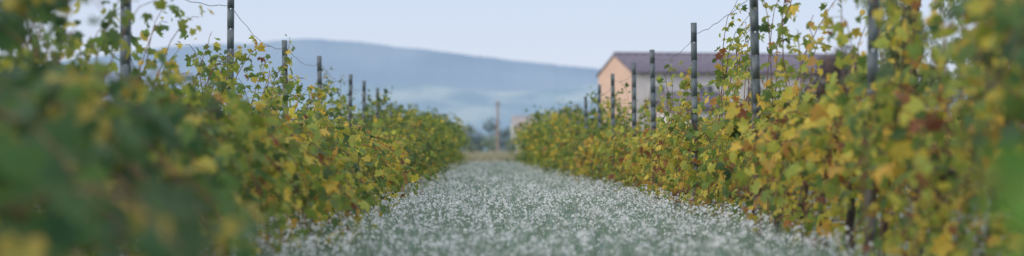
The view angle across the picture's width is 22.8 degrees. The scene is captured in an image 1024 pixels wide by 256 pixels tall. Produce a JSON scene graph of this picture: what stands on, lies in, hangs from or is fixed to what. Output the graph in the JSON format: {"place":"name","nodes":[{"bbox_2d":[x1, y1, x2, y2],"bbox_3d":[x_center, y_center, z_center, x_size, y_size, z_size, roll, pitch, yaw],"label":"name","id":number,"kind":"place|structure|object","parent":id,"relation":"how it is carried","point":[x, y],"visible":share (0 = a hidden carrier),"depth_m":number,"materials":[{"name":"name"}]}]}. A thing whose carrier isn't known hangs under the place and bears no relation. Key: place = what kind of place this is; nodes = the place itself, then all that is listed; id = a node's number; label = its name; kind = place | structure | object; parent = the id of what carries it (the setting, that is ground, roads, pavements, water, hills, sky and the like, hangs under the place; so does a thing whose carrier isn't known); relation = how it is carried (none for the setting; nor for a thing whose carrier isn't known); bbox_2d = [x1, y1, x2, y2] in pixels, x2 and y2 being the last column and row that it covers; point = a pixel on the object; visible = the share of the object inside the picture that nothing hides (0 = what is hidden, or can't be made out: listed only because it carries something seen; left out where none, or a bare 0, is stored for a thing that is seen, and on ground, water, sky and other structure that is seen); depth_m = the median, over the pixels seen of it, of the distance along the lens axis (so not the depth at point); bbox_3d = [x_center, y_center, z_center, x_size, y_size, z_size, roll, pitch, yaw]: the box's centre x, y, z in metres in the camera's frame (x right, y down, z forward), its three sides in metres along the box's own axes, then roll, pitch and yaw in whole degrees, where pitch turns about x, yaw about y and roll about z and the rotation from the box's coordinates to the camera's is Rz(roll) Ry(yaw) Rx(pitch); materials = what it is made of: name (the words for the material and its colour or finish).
{"place":"outdoors","nodes":[
{"label":"outdoors","id":0,"kind":"place"},
{"bbox_2d":[0,0,983,79],"label":"sky","id":1,"kind":"structure","parent":0,"point":[578,33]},
{"bbox_2d":[458,149,531,163],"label":"dry grass","id":2,"kind":"structure","parent":0,"point":[489,156],"depth_m":114.13,"materials":[{"name":"beige plant"}]},
{"bbox_2d":[1,153,1011,255],"bbox_3d":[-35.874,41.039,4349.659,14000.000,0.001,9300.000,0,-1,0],"label":"ground","id":3,"kind":"structure","parent":0,"point":[983,228],"depth_m":25.34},
{"bbox_2d":[118,0,131,253],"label":"vineyard post","id":4,"kind":"object","parent":3,"relation":"on","point":[125,70],"visible":0.14,"depth_m":15.09,"materials":[{"name":"metal"}]},
{"bbox_2d":[227,0,233,104],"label":"vineyard post","id":5,"kind":"object","parent":3,"relation":"on","point":[230,24],"visible":0.21,"depth_m":21.20,"materials":[{"name":"metal"}]},
{"bbox_2d":[0,0,475,255],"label":"grapevine row","id":6,"kind":"object","parent":3,"relation":"on","point":[135,163],"visible":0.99,"depth_m":9.02,"materials":[{"name":"green plant"}]},
{"bbox_2d":[282,40,287,114],"bbox_3d":[-2.429,0.020,27.198,0.056,1.926,0.066,-1,-1,-2],"label":"vineyard post","id":7,"kind":"object","parent":3,"relation":"on","point":[284,44],"visible":0.17,"depth_m":27.20,"materials":[{"name":"metal"}]},
{"bbox_2d":[317,56,321,116],"bbox_3d":[-2.465,0.054,32.491,0.057,1.956,0.067,0,-1,2],"label":"vineyard post","id":8,"kind":"object","parent":3,"relation":"on","point":[319,68],"visible":0.2,"depth_m":32.49,"materials":[{"name":"metal"}]},
{"bbox_2d":[348,74,352,128],"bbox_3d":[-2.497,0.132,38.985,0.056,1.919,0.066,1,0,3],"label":"vineyard post","id":9,"kind":"object","parent":3,"relation":"on","point":[350,92],"visible":0.3,"depth_m":38.97,"materials":[{"name":"metal"}]},
{"bbox_2d":[362,81,365,122],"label":"vineyard post","id":10,"kind":"object","parent":3,"relation":"on","point":[363,95],"visible":0.26,"depth_m":43.34,"materials":[{"name":"metal"}]},
{"bbox_2d":[376,88,378,119],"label":"vineyard post","id":11,"kind":"object","parent":3,"relation":"on","point":[377,96],"visible":0.19,"depth_m":48.49,"materials":[{"name":"metal"}]},
{"bbox_2d":[461,128,529,155],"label":"distant hedge","id":12,"kind":"object","parent":3,"relation":"on","point":[488,143],"visible":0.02,"depth_m":197.63,"materials":[{"name":"green plant"}]},
{"bbox_2d":[495,101,500,153],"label":"utility pole","id":13,"kind":"object","parent":3,"relation":"on","point":[497,137],"visible":0.93,"depth_m":189.95,"materials":[{"name":"brown wood"}]},
{"bbox_2d":[121,160,876,255],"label":"white wildflowers","id":14,"kind":"object","parent":3,"relation":"on","point":[624,217],"visible":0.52,"depth_m":16.94,"materials":[{"name":"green plant"}]},
{"bbox_2d":[511,116,549,152],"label":"white cottage","id":15,"kind":"structure","parent":3,"relation":"on","point":[514,121],"depth_m":331.32,"materials":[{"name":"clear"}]},
{"bbox_2d":[569,106,571,124],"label":"vineyard post","id":16,"kind":"object","parent":3,"relation":"on","point":[570,111],"visible":0.17,"depth_m":61.14,"materials":[{"name":"metal"}]},
{"bbox_2d":[584,96,587,179],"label":"vineyard post","id":17,"kind":"object","parent":3,"relation":"on","point":[585,108],"visible":0.34,"depth_m":50.29,"materials":[{"name":"metal"}]},
{"bbox_2d":[598,85,600,133],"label":"vineyard post","id":18,"kind":"object","parent":3,"relation":"on","point":[599,108],"visible":0.34,"depth_m":44.90,"materials":[{"name":"metal"}]},
{"bbox_2d":[611,74,614,167],"bbox_3d":[1.583,0.124,39.630,0.056,1.947,0.066,0,-1,-6],"label":"vineyard post","id":19,"kind":"object","parent":3,"relation":"on","point":[612,100],"visible":0.38,"depth_m":39.63,"materials":[{"name":"metal"}]},
{"bbox_2d":[632,63,636,186],"bbox_3d":[1.640,0.084,34.038,0.057,1.925,0.067,0,-1,11],"label":"vineyard post","id":20,"kind":"object","parent":3,"relation":"on","point":[633,96],"visible":0.47,"depth_m":34.04,"materials":[{"name":"metal"}]},
{"bbox_2d":[650,191,654,209],"bbox_3d":[1.363,0.735,24.630,0.046,0.251,0.382,0,-1,3],"label":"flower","id":21,"kind":"object","parent":3,"relation":"on","point":[651,194],"visible":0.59,"depth_m":24.47,"materials":[{"name":"white plant"}]},
{"bbox_2d":[649,50,656,197],"bbox_3d":[1.657,0.044,29.625,0.057,1.922,0.067,-1,0,-1],"label":"vineyard post","id":22,"kind":"object","parent":3,"relation":"on","point":[652,91],"visible":0.53,"depth_m":29.62,"materials":[{"name":"metal"}]},
{"bbox_2d":[561,0,1023,170],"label":"trellis wires","id":23,"kind":"object","parent":22,"relation":"attached to","point":[813,108],"visible":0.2,"depth_m":14.60,"materials":[{"name":"grey metal"}]},
{"bbox_2d":[691,23,697,215],"bbox_3d":[1.718,-0.020,23.829,0.057,1.942,0.067,-1,-1,5],"label":"vineyard post","id":24,"kind":"object","parent":3,"relation":"on","point":[694,70],"visible":0.66,"depth_m":23.82,"materials":[{"name":"metal"}]},
{"bbox_2d":[596,52,866,134],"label":"farmhouse","id":25,"kind":"object","parent":3,"relation":"on","point":[618,65],"visible":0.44,"depth_m":151.84,"materials":[{"name":"paint"}]},
{"bbox_2d":[650,86,808,134],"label":"windows","id":26,"kind":"structure","parent":25,"relation":"in","point":[709,89],"depth_m":151.11,"materials":[{"name":"grey glass"}]},
{"bbox_2d":[649,85,849,129],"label":"window frames","id":27,"kind":"structure","parent":25,"relation":"in","point":[706,86],"depth_m":151.06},
{"bbox_2d":[450,110,1021,151],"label":"distant trees","id":28,"kind":"object","parent":3,"relation":"on","point":[503,137],"visible":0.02,"depth_m":349.02,"materials":[{"name":"green plant"}]},
{"bbox_2d":[749,0,762,237],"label":"vineyard post","id":29,"kind":"object","parent":3,"relation":"on","point":[754,51],"visible":0.51,"depth_m":18.11,"materials":[{"name":"metal"}]},
{"bbox_2d":[503,0,1023,255],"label":"grapevine row","id":30,"kind":"object","parent":3,"relation":"on","point":[823,137],"visible":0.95,"depth_m":13.00,"materials":[{"name":"green plant"}]},
{"bbox_2d":[797,44,866,106],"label":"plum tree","id":31,"kind":"object","parent":3,"relation":"on","point":[834,69],"visible":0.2,"depth_m":119.47,"materials":[{"name":"green plant"}]},
{"bbox_2d":[864,0,878,255],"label":"vineyard post","id":32,"kind":"object","parent":3,"relation":"on","point":[872,56],"visible":0.45,"depth_m":12.85,"materials":[{"name":"metal"}]},
{"bbox_2d":[785,78,1007,196],"bbox_3d":[5.574,0.457,56.522,2.039,2.000,86.534,0,-1,0],"label":"grapevine row","id":33,"kind":"object","parent":3,"relation":"on","point":[951,149],"depth_m":32.40,"materials":[{"name":"green plant"}]},
{"bbox_2d":[853,0,954,109],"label":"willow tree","id":34,"kind":"object","parent":3,"relation":"on","point":[889,53],"visible":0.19,"depth_m":89.55,"materials":[{"name":"green plant"}]},
{"bbox_2d":[931,0,1007,105],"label":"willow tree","id":35,"kind":"object","parent":3,"relation":"on","point":[950,43],"visible":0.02,"depth_m":96.09,"materials":[{"name":"green plant"}]},
{"bbox_2d":[60,38,969,103],"bbox_3d":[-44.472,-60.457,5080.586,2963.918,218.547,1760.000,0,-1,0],"label":"distant hill","id":36,"kind":"structure","parent":0,"point":[370,63],"depth_m":4738.36,"materials":[{"name":"blue"}]},
{"bbox_2d":[81,161,973,255],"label":"grass","id":37,"kind":"structure","parent":0,"point":[784,249],"depth_m":18.48,"materials":[{"name":"plant"}]},
{"bbox_2d":[221,83,1022,151],"bbox_3d":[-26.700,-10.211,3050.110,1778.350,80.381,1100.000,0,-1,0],"label":"foothill","id":38,"kind":"structure","parent":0,"point":[476,108],"depth_m":2787.41,"materials":[{"name":"blue"}]},
{"label":"vineyard post","id":39,"kind":"object","parent":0,"visible":0},
{"bbox_2d":[186,0,392,111],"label":"trellis wires","id":40,"kind":"object","parent":39,"relation":"attached to","point":[263,43],"visible":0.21,"depth_m":22.89,"materials":[{"name":"grey metal"}]}
]}

